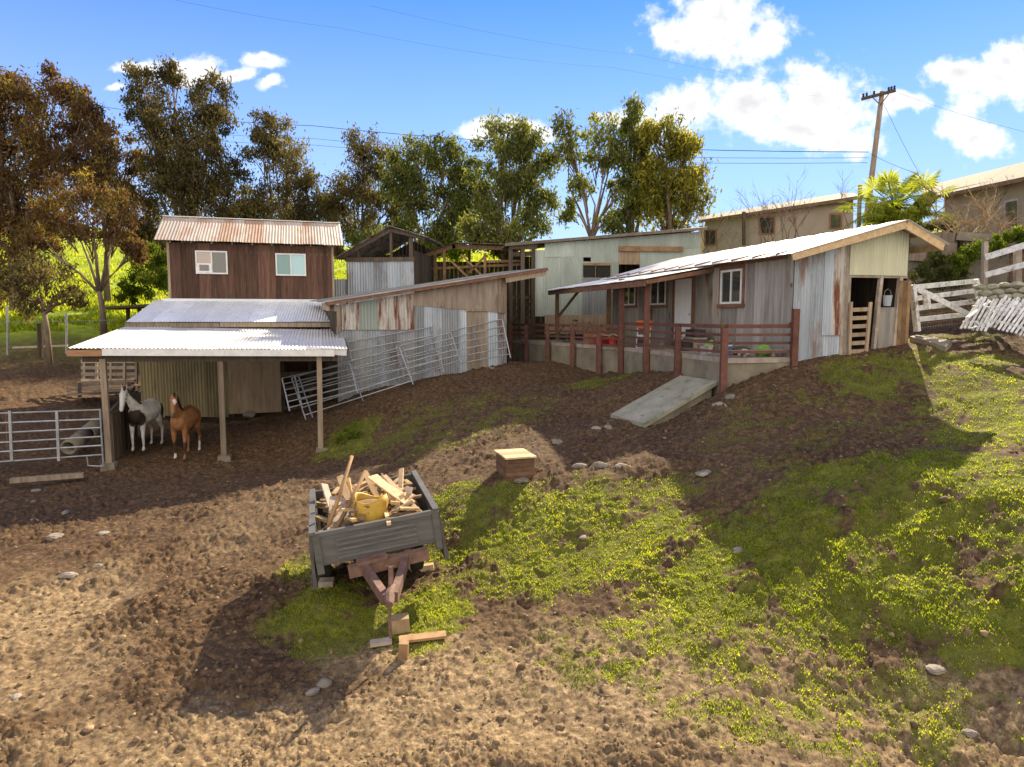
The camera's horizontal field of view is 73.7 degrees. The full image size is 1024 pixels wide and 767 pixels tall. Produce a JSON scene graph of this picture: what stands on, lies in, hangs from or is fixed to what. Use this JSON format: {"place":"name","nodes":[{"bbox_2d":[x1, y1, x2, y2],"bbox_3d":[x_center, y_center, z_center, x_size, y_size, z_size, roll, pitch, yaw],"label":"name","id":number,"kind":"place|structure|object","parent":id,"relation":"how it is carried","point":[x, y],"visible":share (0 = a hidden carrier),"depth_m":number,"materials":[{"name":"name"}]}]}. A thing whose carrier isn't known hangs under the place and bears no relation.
{"place":"outdoors","nodes":[
{"label":"outdoors","id":0,"kind":"place"},
{"bbox_2d":[0,228,1023,766],"bbox_3d":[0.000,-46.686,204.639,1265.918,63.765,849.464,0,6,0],"label":"ground","id":1,"kind":"structure","parent":0,"point":[276,452],"depth_m":10.22,"materials":[{"name":"soil"}]},
{"bbox_2d":[6,307,8,354],"bbox_3d":[-22.119,-2.293,29.919,0.228,2.107,0.098,0,6,0],"label":"fence post","id":2,"kind":"object","parent":1,"relation":"on","point":[7,330],"visible":1,"depth_m":29.89,"materials":[{"name":"metal"}]},
{"bbox_2d":[37,323,43,356],"bbox_3d":[-18.987,-1.735,27.460,0.286,1.366,0.215,0,6,0],"label":"fence post","id":3,"kind":"object","parent":1,"relation":"on","point":[40,344],"visible":0.97,"depth_m":27.40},
{"bbox_2d":[0,244,94,364],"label":"yard tree","id":4,"kind":"object","parent":1,"relation":"on","point":[27,275],"visible":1,"depth_m":26.68,"materials":[{"name":"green plant"}]},
{"bbox_2d":[10,472,84,483],"bbox_3d":[-11.982,2.431,17.625,1.602,0.126,0.160,-2,6,-22],"label":"timber","id":5,"kind":"object","parent":1,"relation":"on","point":[46,477],"visible":1,"depth_m":17.56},
{"bbox_2d":[0,409,104,466],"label":"pipe gate","id":6,"kind":"structure","parent":1,"relation":"on","point":[57,438],"depth_m":18.49,"materials":[{"name":"metal"}]},
{"bbox_2d":[0,59,130,311],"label":"gum tree","id":7,"kind":"object","parent":1,"relation":"on","point":[40,150],"visible":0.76,"depth_m":40.29,"materials":[{"name":"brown plant"}]},
{"bbox_2d":[65,313,67,353],"bbox_3d":[-19.539,-2.201,29.928,0.193,1.796,0.098,0,6,0],"label":"fence post","id":8,"kind":"object","parent":1,"relation":"on","point":[66,330],"visible":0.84,"depth_m":29.89,"materials":[{"name":"metal"}]},
{"bbox_2d":[59,572,77,578],"bbox_3d":[-7.931,3.443,12.213,0.309,0.140,0.196,0,6,0],"label":"stone","id":9,"kind":"object","parent":1,"relation":"on","point":[67,575],"visible":0.98,"depth_m":12.15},
{"bbox_2d":[60,429,91,454],"bbox_3d":[-12.990,1.725,20.369,0.440,0.626,1.094,-1,6,-8],"label":"culvert pipe","id":10,"kind":"object","parent":1,"relation":"on","point":[76,442],"visible":0.8,"depth_m":20.18,"materials":[{"name":"concrete"}]},
{"bbox_2d":[18,163,157,335],"bbox_3d":[-20.069,-6.219,32.533,6.456,8.089,2.369,-1,6,-7],"label":"tree","id":11,"kind":"object","parent":1,"relation":"on","point":[131,247],"visible":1,"depth_m":32.34,"materials":[{"name":"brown plant"}]},
{"bbox_2d":[81,416,103,441],"bbox_3d":[-13.234,1.435,21.596,0.520,0.665,1.196,-1,6,-12],"label":"culvert pipe","id":12,"kind":"object","parent":1,"relation":"on","point":[94,423],"visible":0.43,"depth_m":21.35,"materials":[{"name":"concrete"}]},
{"bbox_2d":[65,380,140,396],"bbox_3d":[-15.452,0.203,25.989,2.805,0.504,1.852,-1,6,-11],"label":"timber stack","id":13,"kind":"object","parent":1,"relation":"on","point":[97,391],"visible":0.68,"depth_m":25.77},
{"bbox_2d":[58,78,149,302],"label":"gum tree","id":14,"kind":"object","parent":1,"relation":"on","point":[129,170],"visible":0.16,"depth_m":45.78,"materials":[{"name":"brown plant"}]},
{"bbox_2d":[81,358,137,383],"bbox_3d":[-16.203,-0.498,27.485,2.300,1.040,0.182,0,6,-2],"label":"old pallet","id":15,"kind":"object","parent":1,"relation":"on","point":[111,373],"visible":0.61,"depth_m":27.47,"materials":[{"name":"brown wood"}]},
{"bbox_2d":[105,304,171,322],"bbox_3d":[-19.407,-3.434,36.087,3.355,1.633,2.600,-1,6,-9],"label":"field shelter","id":16,"kind":"object","parent":1,"relation":"on","point":[139,307],"visible":0.3,"depth_m":35.08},
{"bbox_2d":[111,241,168,304],"bbox_3d":[-19.095,-5.731,35.712,3.185,3.432,2.209,0,6,0],"label":"bush","id":17,"kind":"object","parent":1,"relation":"on","point":[131,289],"visible":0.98,"depth_m":35.56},
{"bbox_2d":[118,386,163,451],"bbox_3d":[-11.348,0.984,20.965,0.644,2.134,2.365,0,6,-2],"label":"horse","id":18,"kind":"object","parent":1,"relation":"on","point":[142,414],"visible":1,"depth_m":20.63},
{"bbox_2d":[101,52,266,296],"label":"gum tree","id":19,"kind":"object","parent":1,"relation":"on","point":[185,163],"visible":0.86,"depth_m":44.07,"materials":[{"name":"green plant"}]},
{"bbox_2d":[169,391,200,459],"bbox_3d":[-9.774,1.159,20.284,0.625,2.077,2.295,-1,6,-6],"label":"horse","id":20,"kind":"object","parent":1,"relation":"on","point":[185,420],"visible":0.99,"depth_m":19.95},
{"bbox_2d":[66,215,346,471],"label":"horse barn","id":21,"kind":"structure","parent":1,"relation":"on","point":[245,330],"depth_m":26.62,"materials":[{"name":"wood"}]},
{"bbox_2d":[195,250,227,273],"bbox_3d":[-12.207,-4.920,27.735,1.200,0.930,0.125,-2,6,-17],"label":"window","id":22,"kind":"structure","parent":21,"relation":"in","point":[207,262],"depth_m":27.72,"materials":[{"name":"glass"}]},
{"bbox_2d":[275,253,305,275],"bbox_3d":[-9.272,-4.984,28.632,1.210,0.920,0.090,-2,6,-17],"label":"window","id":23,"kind":"structure","parent":21,"relation":"in","point":[287,264],"depth_m":28.62,"materials":[{"name":"glass"}]},
{"bbox_2d":[0,242,497,332],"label":"pasture grass","id":24,"kind":"structure","parent":1,"relation":"on","point":[112,315],"depth_m":45.79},
{"bbox_2d":[230,104,338,221],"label":"gum tree","id":25,"kind":"object","parent":1,"relation":"on","point":[287,186],"visible":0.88,"depth_m":47.11,"materials":[{"name":"green plant"}]},
{"bbox_2d":[281,363,357,410],"bbox_3d":[-6.241,0.103,22.219,2.380,1.478,0.376,-2,6,-21],"label":"corral panel","id":26,"kind":"object","parent":1,"relation":"on","point":[298,392],"visible":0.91,"depth_m":22.14,"materials":[{"name":"metal"}]},
{"bbox_2d":[315,678,331,687],"bbox_3d":[-2.355,3.751,8.559,0.201,0.108,0.152,0,6,0],"label":"stone","id":27,"kind":"object","parent":1,"relation":"on","point":[324,682],"visible":1,"depth_m":8.51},
{"bbox_2d":[318,577,333,587],"bbox_3d":[-2.944,3.168,10.832,0.222,0.120,0.200,-1,6,-8],"label":"wood block","id":28,"kind":"object","parent":1,"relation":"on","point":[325,582],"depth_m":10.74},
{"bbox_2d":[334,419,363,444],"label":"grass","id":29,"kind":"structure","parent":1,"relation":"on","point":[353,433],"depth_m":20.90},
{"bbox_2d":[291,347,413,419],"bbox_3d":[-5.325,-0.041,22.962,3.980,2.292,0.624,-2,6,-21],"label":"corral panel","id":30,"kind":"object","parent":1,"relation":"on","point":[308,406],"visible":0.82,"depth_m":22.97,"materials":[{"name":"metal"}]},
{"bbox_2d":[309,120,417,245],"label":"gum tree","id":31,"kind":"object","parent":1,"relation":"on","point":[358,190],"visible":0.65,"depth_m":49.26,"materials":[{"name":"green plant"}]},
{"bbox_2d":[309,470,449,638],"bbox_3d":[-2.108,2.532,10.785,2.094,1.394,4.019,-2,6,-16],"label":"utility trailer","id":32,"kind":"object","parent":1,"relation":"on","point":[366,547],"visible":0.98,"depth_m":10.26,"materials":[{"name":"metal"}]},
{"bbox_2d":[315,473,421,531],"bbox_3d":[-2.396,2.058,11.443,1.765,0.724,2.425,-2,6,-16],"label":"wood debris","id":33,"kind":"object","parent":32,"relation":"in","point":[351,519],"visible":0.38,"depth_m":11.10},
{"bbox_2d":[321,483,330,509],"bbox_3d":[-3.111,1.918,11.551,0.119,0.331,0.726,-3,6,-25],"label":"plank","id":34,"kind":"object","parent":33,"relation":"on","point":[326,491],"visible":0.64,"depth_m":11.62,"materials":[{"name":"grey wood"}]},
{"bbox_2d":[327,496,350,529],"bbox_3d":[-2.744,2.143,10.846,0.342,0.522,0.947,-1,6,-11],"label":"plank","id":35,"kind":"object","parent":33,"relation":"on","point":[331,503],"visible":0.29,"depth_m":10.97,"materials":[{"name":"brown wood"}]},
{"bbox_2d":[325,455,353,529],"bbox_3d":[-2.764,1.806,10.883,0.077,1.163,0.994,2,6,16],"label":"wooden pole","id":36,"kind":"object","parent":33,"relation":"on","point":[335,506],"visible":0.79,"depth_m":10.89,"materials":[{"name":"brown wood"}]},
{"bbox_2d":[337,474,353,512],"bbox_3d":[-2.750,1.835,11.332,0.105,0.567,0.576,-4,7,-36],"label":"plank","id":37,"kind":"object","parent":33,"relation":"on","point":[346,493],"visible":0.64,"depth_m":11.34,"materials":[{"name":"brown wood"}]},
{"bbox_2d":[334,470,366,527],"bbox_3d":[-2.599,1.936,10.847,0.079,0.910,1.140,2,6,19],"label":"wooden pole","id":38,"kind":"object","parent":33,"relation":"on","point":[348,505],"visible":0.79,"depth_m":10.88,"materials":[{"name":"brown wood"}]},
{"bbox_2d":[353,492,388,523],"bbox_3d":[-2.230,2.016,10.808,0.570,0.572,0.517,-2,6,-17],"label":"bucket","id":39,"kind":"object","parent":33,"relation":"on","point":[372,508],"visible":0.57,"depth_m":10.61,"materials":[{"name":"yellow paint"}]},
{"bbox_2d":[365,471,378,495],"bbox_3d":[-2.383,1.720,11.556,0.093,0.412,0.409,-5,8,-43],"label":"plank","id":40,"kind":"object","parent":33,"relation":"on","point":[372,487],"visible":0.57,"depth_m":11.53,"materials":[{"name":"brown wood"}]},
{"bbox_2d":[383,475,420,511],"bbox_3d":[-1.802,1.777,11.088,0.074,0.397,1.166,-4,7,-37],"label":"plank","id":41,"kind":"object","parent":33,"relation":"on","point":[389,480],"visible":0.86,"depth_m":11.26,"materials":[{"name":"brown wood"}]},
{"bbox_2d":[367,474,414,503],"bbox_3d":[-1.984,1.727,11.149,0.197,0.298,1.083,-6,8,-44],"label":"plank","id":42,"kind":"object","parent":41,"relation":"on","point":[385,485],"visible":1,"depth_m":11.17,"materials":[{"name":"brown wood"}]},
{"bbox_2d":[370,637,391,647],"bbox_3d":[-1.782,3.518,9.284,0.290,0.060,0.130,-1,6,-14],"label":"plank","id":43,"kind":"object","parent":1,"relation":"on","point":[380,642],"visible":0.93,"depth_m":9.24,"materials":[{"name":"grey wood"}]},
{"bbox_2d":[334,220,440,261],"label":"bush","id":44,"kind":"object","parent":1,"relation":"on","point":[352,239],"visible":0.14,"depth_m":45.87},
{"bbox_2d":[334,226,445,306],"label":"loft shed","id":45,"kind":"structure","parent":1,"relation":"on","point":[371,265],"depth_m":30.59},
{"bbox_2d":[347,326,443,392],"bbox_3d":[-4.023,-0.859,23.831,3.326,2.251,0.457,-2,6,-21],"label":"corral panel","id":46,"kind":"object","parent":1,"relation":"on","point":[435,352],"visible":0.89,"depth_m":23.82,"materials":[{"name":"metal"}]},
{"bbox_2d":[391,612,409,634],"bbox_3d":[-1.567,3.374,9.599,0.261,0.219,0.200,-1,6,-12],"label":"wood block","id":47,"kind":"object","parent":1,"relation":"on","point":[400,623],"depth_m":9.51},
{"bbox_2d":[398,640,408,660],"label":"wood block","id":48,"kind":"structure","parent":1,"relation":"on","point":[403,651],"depth_m":8.91,"materials":[{"name":"brown wood"}]},
{"bbox_2d":[399,630,446,642],"bbox_3d":[-1.219,3.455,9.307,0.636,0.045,0.170,-1,6,-13],"label":"plank","id":49,"kind":"object","parent":1,"relation":"on","point":[426,636],"visible":0.93,"depth_m":9.28,"materials":[{"name":"brown wood"}]},
{"bbox_2d":[366,129,486,256],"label":"gum tree","id":50,"kind":"object","parent":1,"relation":"on","point":[403,179],"visible":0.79,"depth_m":42.35,"materials":[{"name":"green plant"}]},
{"bbox_2d":[396,332,461,379],"bbox_3d":[-2.916,-0.989,24.011,2.257,1.620,0.521,-2,6,-21],"label":"corral panel","id":51,"kind":"object","parent":1,"relation":"on","point":[430,362],"visible":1,"depth_m":23.98,"materials":[{"name":"metal"}]},
{"bbox_2d":[311,267,548,401],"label":"long shed","id":52,"kind":"structure","parent":1,"relation":"on","point":[447,308],"depth_m":24.45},
{"bbox_2d":[466,311,487,370],"bbox_3d":[-1.281,-1.394,25.157,0.817,2.569,0.030,-2,6,-21],"label":"door","id":53,"kind":"structure","parent":52,"relation":"in","point":[472,317],"depth_m":25.12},
{"bbox_2d":[423,238,472,261],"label":"bush","id":54,"kind":"object","parent":1,"relation":"on","point":[453,254],"visible":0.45,"depth_m":43.06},
{"bbox_2d":[423,242,520,288],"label":"open shed","id":55,"kind":"structure","parent":1,"relation":"on","point":[445,270],"depth_m":33.66,"materials":[{"name":"brown wood"}]},
{"bbox_2d":[447,319,510,367],"bbox_3d":[-1.189,-1.484,24.823,2.320,1.744,0.484,-2,6,-21],"label":"corral panel","id":56,"kind":"object","parent":1,"relation":"on","point":[499,334],"visible":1,"depth_m":24.85,"materials":[{"name":"metal"}]},
{"bbox_2d":[450,105,563,270],"bbox_3d":[-0.248,-9.187,38.193,6.234,12.270,4.626,-3,6,-26],"label":"gum tree","id":57,"kind":"object","parent":1,"relation":"on","point":[514,149],"visible":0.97,"depth_m":37.66,"materials":[{"name":"green plant"}]},
{"bbox_2d":[0,354,1019,766],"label":"soil clods","id":58,"kind":"object","parent":1,"relation":"on","point":[684,720],"visible":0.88,"depth_m":8.22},
{"bbox_2d":[494,448,536,480],"bbox_3d":[0.059,1.681,14.197,0.656,0.480,0.886,-2,6,-17],"label":"wooden crate","id":59,"kind":"object","parent":1,"relation":"on","point":[512,464],"visible":1,"depth_m":13.86,"materials":[{"name":"brown wood"}]},
{"bbox_2d":[544,106,647,235],"bbox_3d":[4.521,-9.524,37.715,5.653,11.375,2.772,0,6,0],"label":"gum tree","id":60,"kind":"object","parent":1,"relation":"on","point":[581,184],"visible":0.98,"depth_m":37.38,"materials":[{"name":"green plant"}]},
{"bbox_2d":[500,227,707,356],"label":"sheet barn","id":61,"kind":"structure","parent":1,"relation":"on","point":[572,261],"depth_m":30.81,"materials":[{"name":"grey metal"}]},
{"bbox_2d":[603,90,660,233],"bbox_3d":[6.689,-10.446,38.174,3.989,11.593,3.392,0,6,0],"label":"gum tree","id":62,"kind":"object","parent":1,"relation":"on","point":[626,158],"visible":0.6,"depth_m":37.56,"materials":[{"name":"green plant"}]},
{"bbox_2d":[247,336,1023,766],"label":"short grass","id":63,"kind":"structure","parent":1,"relation":"on","point":[769,576],"depth_m":9.73,"materials":[{"name":"plant"}]},
{"bbox_2d":[513,340,789,394],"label":"porch deck","id":64,"kind":"structure","parent":1,"relation":"on","point":[695,364],"depth_m":20.39,"materials":[{"name":"concrete"}]},
{"bbox_2d":[583,330,617,343],"bbox_3d":[3.251,-1.701,24.954,1.260,0.480,0.560,-1,6,-14],"label":"storage box","id":65,"kind":"object","parent":64,"relation":"on","point":[588,341],"visible":0.36,"depth_m":24.72,"materials":[{"name":"wood"}]},
{"bbox_2d":[509,278,799,393],"bbox_3d":[2.702,-1.556,22.284,1.918,3.665,14.188,-3,6,-29],"label":"porch railing","id":66,"kind":"object","parent":64,"relation":"on","point":[725,335],"visible":0.91,"depth_m":19.82,"materials":[{"name":"red paint"}]},
{"bbox_2d":[681,336,706,347],"bbox_3d":[5.457,-1.210,20.532,0.400,0.375,1.500,0,6,1],"label":"plank bench","id":67,"kind":"object","parent":64,"relation":"on","point":[694,338],"visible":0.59,"depth_m":19.90,"materials":[{"name":"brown wood"}]},
{"bbox_2d":[754,344,769,355],"bbox_3d":[6.397,-0.838,17.395,0.472,0.343,0.376,0,6,0],"label":"cloth bundle","id":68,"kind":"object","parent":64,"relation":"on","point":[763,347],"visible":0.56,"depth_m":17.28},
{"bbox_2d":[610,375,716,427],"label":"ramp","id":69,"kind":"structure","parent":1,"relation":"on","point":[675,397],"depth_m":16.94,"materials":[{"name":"concrete"}]},
{"bbox_2d":[626,106,721,239],"bbox_3d":[8.793,-9.869,37.424,5.186,9.852,4.484,2,6,20],"label":"gum tree","id":70,"kind":"object","parent":1,"relation":"on","point":[660,202],"visible":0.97,"depth_m":36.65,"materials":[{"name":"green plant"}]},
{"bbox_2d":[686,198,743,252],"bbox_3d":[10.957,-8.638,37.294,3.110,2.927,4.727,4,7,34],"label":"bare shrub","id":71,"kind":"object","parent":1,"relation":"on","point":[721,236],"visible":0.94,"depth_m":37.24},
{"bbox_2d":[546,219,948,360],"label":"stable house","id":72,"kind":"structure","parent":1,"relation":"on","point":[820,281],"depth_m":17.69,"materials":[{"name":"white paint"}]},
{"bbox_2d":[624,287,636,307],"bbox_3d":[4.442,-3.454,26.015,0.075,1.150,1.460,-1,6,-14],"label":"window","id":73,"kind":"structure","parent":72,"relation":"in","point":[630,294],"depth_m":25.87,"materials":[{"name":"white paint"}]},
{"bbox_2d":[650,280,667,307],"bbox_3d":[5.054,-3.205,23.655,0.075,1.160,1.460,-1,6,-14],"label":"window","id":74,"kind":"structure","parent":72,"relation":"in","point":[659,290],"depth_m":23.56,"materials":[{"name":"white paint"}]},
{"bbox_2d":[671,275,695,345],"bbox_3d":[5.490,-2.335,21.972,0.105,2.280,1.370,-1,6,-14],"label":"door","id":75,"kind":"structure","parent":72,"relation":"in","point":[683,291],"depth_m":21.91,"materials":[{"name":"wood"}]},
{"bbox_2d":[716,264,745,307],"bbox_3d":[6.185,-2.733,19.289,0.075,1.160,1.330,-1,6,-14],"label":"window","id":76,"kind":"structure","parent":72,"relation":"in","point":[731,278],"depth_m":19.24,"materials":[{"name":"white paint"}]},
{"bbox_2d":[847,302,872,354],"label":"slat gate","id":77,"kind":"structure","parent":72,"relation":"attached to","point":[866,334],"depth_m":17.21,"materials":[{"name":"brown wood"}]},
{"bbox_2d":[877,307,895,347],"bbox_3d":[9.599,-1.341,17.516,0.530,1.220,0.045,-1,6,-14],"label":"half door","id":78,"kind":"structure","parent":72,"relation":"in","point":[885,330],"depth_m":17.48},
{"bbox_2d":[883,289,892,305],"bbox_3d":[9.495,-2.178,17.259,0.231,0.436,0.230,-1,6,-14],"label":"feed bucket","id":79,"kind":"object","parent":72,"relation":"hanging from","point":[887,300],"visible":1,"depth_m":17.19,"materials":[{"name":"metal"}]},
{"bbox_2d":[731,186,810,243],"bbox_3d":[13.379,-8.724,35.158,4.205,3.150,2.576,1,6,13],"label":"bare shrub","id":80,"kind":"object","parent":1,"relation":"on","point":[760,225],"visible":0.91,"depth_m":35.27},
{"bbox_2d":[698,193,863,253],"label":"beige house","id":81,"kind":"structure","parent":1,"relation":"on","point":[823,217],"depth_m":38.40,"materials":[{"name":"paint"}]},
{"bbox_2d":[704,229,716,245],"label":"window","id":82,"kind":"structure","parent":81,"relation":"in","point":[707,237],"depth_m":42.49,"materials":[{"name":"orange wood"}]},
{"bbox_2d":[758,216,774,234],"bbox_3d":[14.477,-9.012,38.876,0.121,1.166,1.262,-3,7,-30],"label":"window","id":83,"kind":"structure","parent":81,"relation":"in","point":[764,224],"depth_m":38.80,"materials":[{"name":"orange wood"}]},
{"bbox_2d":[829,213,841,228],"bbox_3d":[16.649,-8.371,35.174,0.122,0.876,0.805,-3,7,-30],"label":"window","id":84,"kind":"structure","parent":81,"relation":"in","point":[835,219],"depth_m":35.11,"materials":[{"name":"orange wood"}]},
{"bbox_2d":[749,166,816,241],"bbox_3d":[13.197,-8.781,33.594,3.330,3.969,3.102,0,6,0],"label":"bare shrub","id":85,"kind":"object","parent":1,"relation":"on","point":[794,222],"visible":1,"depth_m":33.22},
{"bbox_2d":[834,170,855,227],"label":"bare shrub","id":86,"kind":"object","parent":1,"relation":"on","point":[843,204],"visible":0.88,"depth_m":32.44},
{"bbox_2d":[856,185,862,227],"bbox_3d":[15.451,-7.749,30.385,0.208,2.201,0.192,0,6,0],"label":"fence pole","id":87,"kind":"object","parent":1,"relation":"on","point":[859,211],"visible":0.59,"depth_m":30.32,"materials":[{"name":"brown wood"}]},
{"bbox_2d":[861,85,895,226],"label":"utility pole","id":88,"kind":"object","parent":1,"relation":"on","point":[881,94],"visible":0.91,"depth_m":40.59,"materials":[{"name":"brown wood"}]},
{"bbox_2d":[53,103,842,151],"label":"overhead wire","id":89,"kind":"object","parent":88,"relation":"attached to","point":[578,145],"visible":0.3,"depth_m":44.15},
{"bbox_2d":[177,0,849,97],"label":"overhead wire","id":90,"kind":"object","parent":88,"relation":"attached to","point":[462,50],"visible":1,"depth_m":21.48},
{"bbox_2d":[833,167,958,229],"bbox_3d":[16.274,-7.567,29.243,5.536,3.358,4.091,0,6,0],"label":"fan palm","id":91,"kind":"object","parent":1,"relation":"on","point":[896,197],"visible":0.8,"depth_m":28.63,"materials":[{"name":"green plant"}]},
{"bbox_2d":[865,191,938,225],"bbox_3d":[16.281,-7.185,28.383,3.034,1.877,1.498,0,6,0],"label":"bush","id":92,"kind":"object","parent":1,"relation":"on","point":[900,216],"visible":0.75,"depth_m":28.22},
{"bbox_2d":[910,335,951,350],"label":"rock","id":93,"kind":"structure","parent":1,"relation":"on","point":[942,344],"depth_m":17.16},
{"bbox_2d":[925,664,946,674],"bbox_3d":[4.755,3.207,7.671,0.216,0.092,0.171,0,6,0],"label":"stone","id":94,"kind":"object","parent":1,"relation":"on","point":[935,669],"visible":1,"depth_m":7.61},
{"bbox_2d":[915,214,958,232],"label":"bush","id":95,"kind":"object","parent":1,"relation":"on","point":[929,227],"visible":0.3,"depth_m":24.76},
{"bbox_2d":[908,249,975,292],"bbox_3d":[14.406,-3.815,23.000,2.287,1.776,1.162,0,6,0],"label":"bush","id":96,"kind":"object","parent":1,"relation":"on","point":[926,274],"visible":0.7,"depth_m":22.83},
{"bbox_2d":[910,279,981,331],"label":"white gate","id":97,"kind":"structure","parent":1,"relation":"on","point":[926,296],"depth_m":18.57,"materials":[{"name":"wood"}]},
{"bbox_2d":[908,232,1009,301],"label":"retaining wall","id":98,"kind":"structure","parent":1,"relation":"on","point":[956,240],"depth_m":23.23,"materials":[{"name":"concrete"}]},
{"bbox_2d":[921,207,1020,232],"bbox_3d":[15.613,-5.539,23.776,2.732,1.240,2.419,0,6,0],"label":"bare shrub","id":99,"kind":"object","parent":98,"relation":"on","point":[954,227],"visible":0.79,"depth_m":23.71,"materials":[{"name":"plant"}]},
{"bbox_2d":[908,166,1013,213],"bbox_3d":[17.789,-7.681,26.847,4.220,1.807,2.954,2,6,22],"label":"bare shrub","id":100,"kind":"object","parent":1,"relation":"on","point":[931,191],"visible":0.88,"depth_m":26.92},
{"bbox_2d":[961,728,979,737],"bbox_3d":[4.681,3.576,6.974,0.161,0.078,0.112,0,6,0],"label":"stone","id":101,"kind":"object","parent":1,"relation":"on","point":[969,733],"visible":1,"depth_m":6.95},
{"bbox_2d":[921,162,1023,244],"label":"house","id":102,"kind":"structure","parent":1,"relation":"on","point":[1013,196],"depth_m":28.72,"materials":[{"name":"paint"}]},
{"bbox_2d":[1004,198,1017,229],"bbox_3d":[19.916,-6.736,27.249,0.151,1.284,1.004,1,6,6],"label":"window","id":103,"kind":"structure","parent":102,"relation":"in","point":[1009,205],"depth_m":27.16,"materials":[{"name":"grey"}]},
{"bbox_2d":[932,177,1023,233],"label":"bare shrub","id":104,"kind":"object","parent":1,"relation":"on","point":[983,216],"visible":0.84,"depth_m":24.53,"materials":[{"name":"plant"}]},
{"bbox_2d":[960,296,1003,331],"bbox_3d":[11.481,-1.711,16.720,1.472,0.880,0.707,-5,7,-39],"label":"picket panel","id":105,"kind":"object","parent":1,"relation":"on","point":[965,322],"visible":0.97,"depth_m":16.66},
{"bbox_2d":[948,223,1023,272],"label":"bush","id":106,"kind":"object","parent":1,"relation":"on","point":[966,257],"visible":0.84,"depth_m":21.91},
{"bbox_2d":[971,241,1023,289],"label":"rail fence","id":107,"kind":"object","parent":1,"relation":"on","point":[1017,266],"visible":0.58,"depth_m":18.93,"materials":[{"name":"grey wood"}]},
{"bbox_2d":[972,281,1023,301],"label":"sandbags","id":108,"kind":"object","parent":1,"relation":"on","point":[1010,292],"depth_m":18.12,"materials":[{"name":"fabric"}]},
{"bbox_2d":[987,295,1023,335],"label":"picket panel","id":109,"kind":"object","parent":1,"relation":"on","point":[1007,323],"visible":0.88,"depth_m":16.62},
{"bbox_2d":[993,297,1023,319],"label":"picket panel","id":110,"kind":"object","parent":1,"relation":"on","point":[1015,299],"visible":0.31,"depth_m":17.35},
{"bbox_2d":[0,0,1023,245],"label":"sky","id":111,"kind":"structure","parent":0,"point":[965,57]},
{"bbox_2d":[685,329,705,336],"bbox_3d":[5.506,-1.513,20.515,0.320,0.220,1.100,0,6,1],"label":"trough","id":112,"kind":"object","parent":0,"point":[694,330],"visible":0.75,"depth_m":20.09,"materials":[{"name":"black plastic"}]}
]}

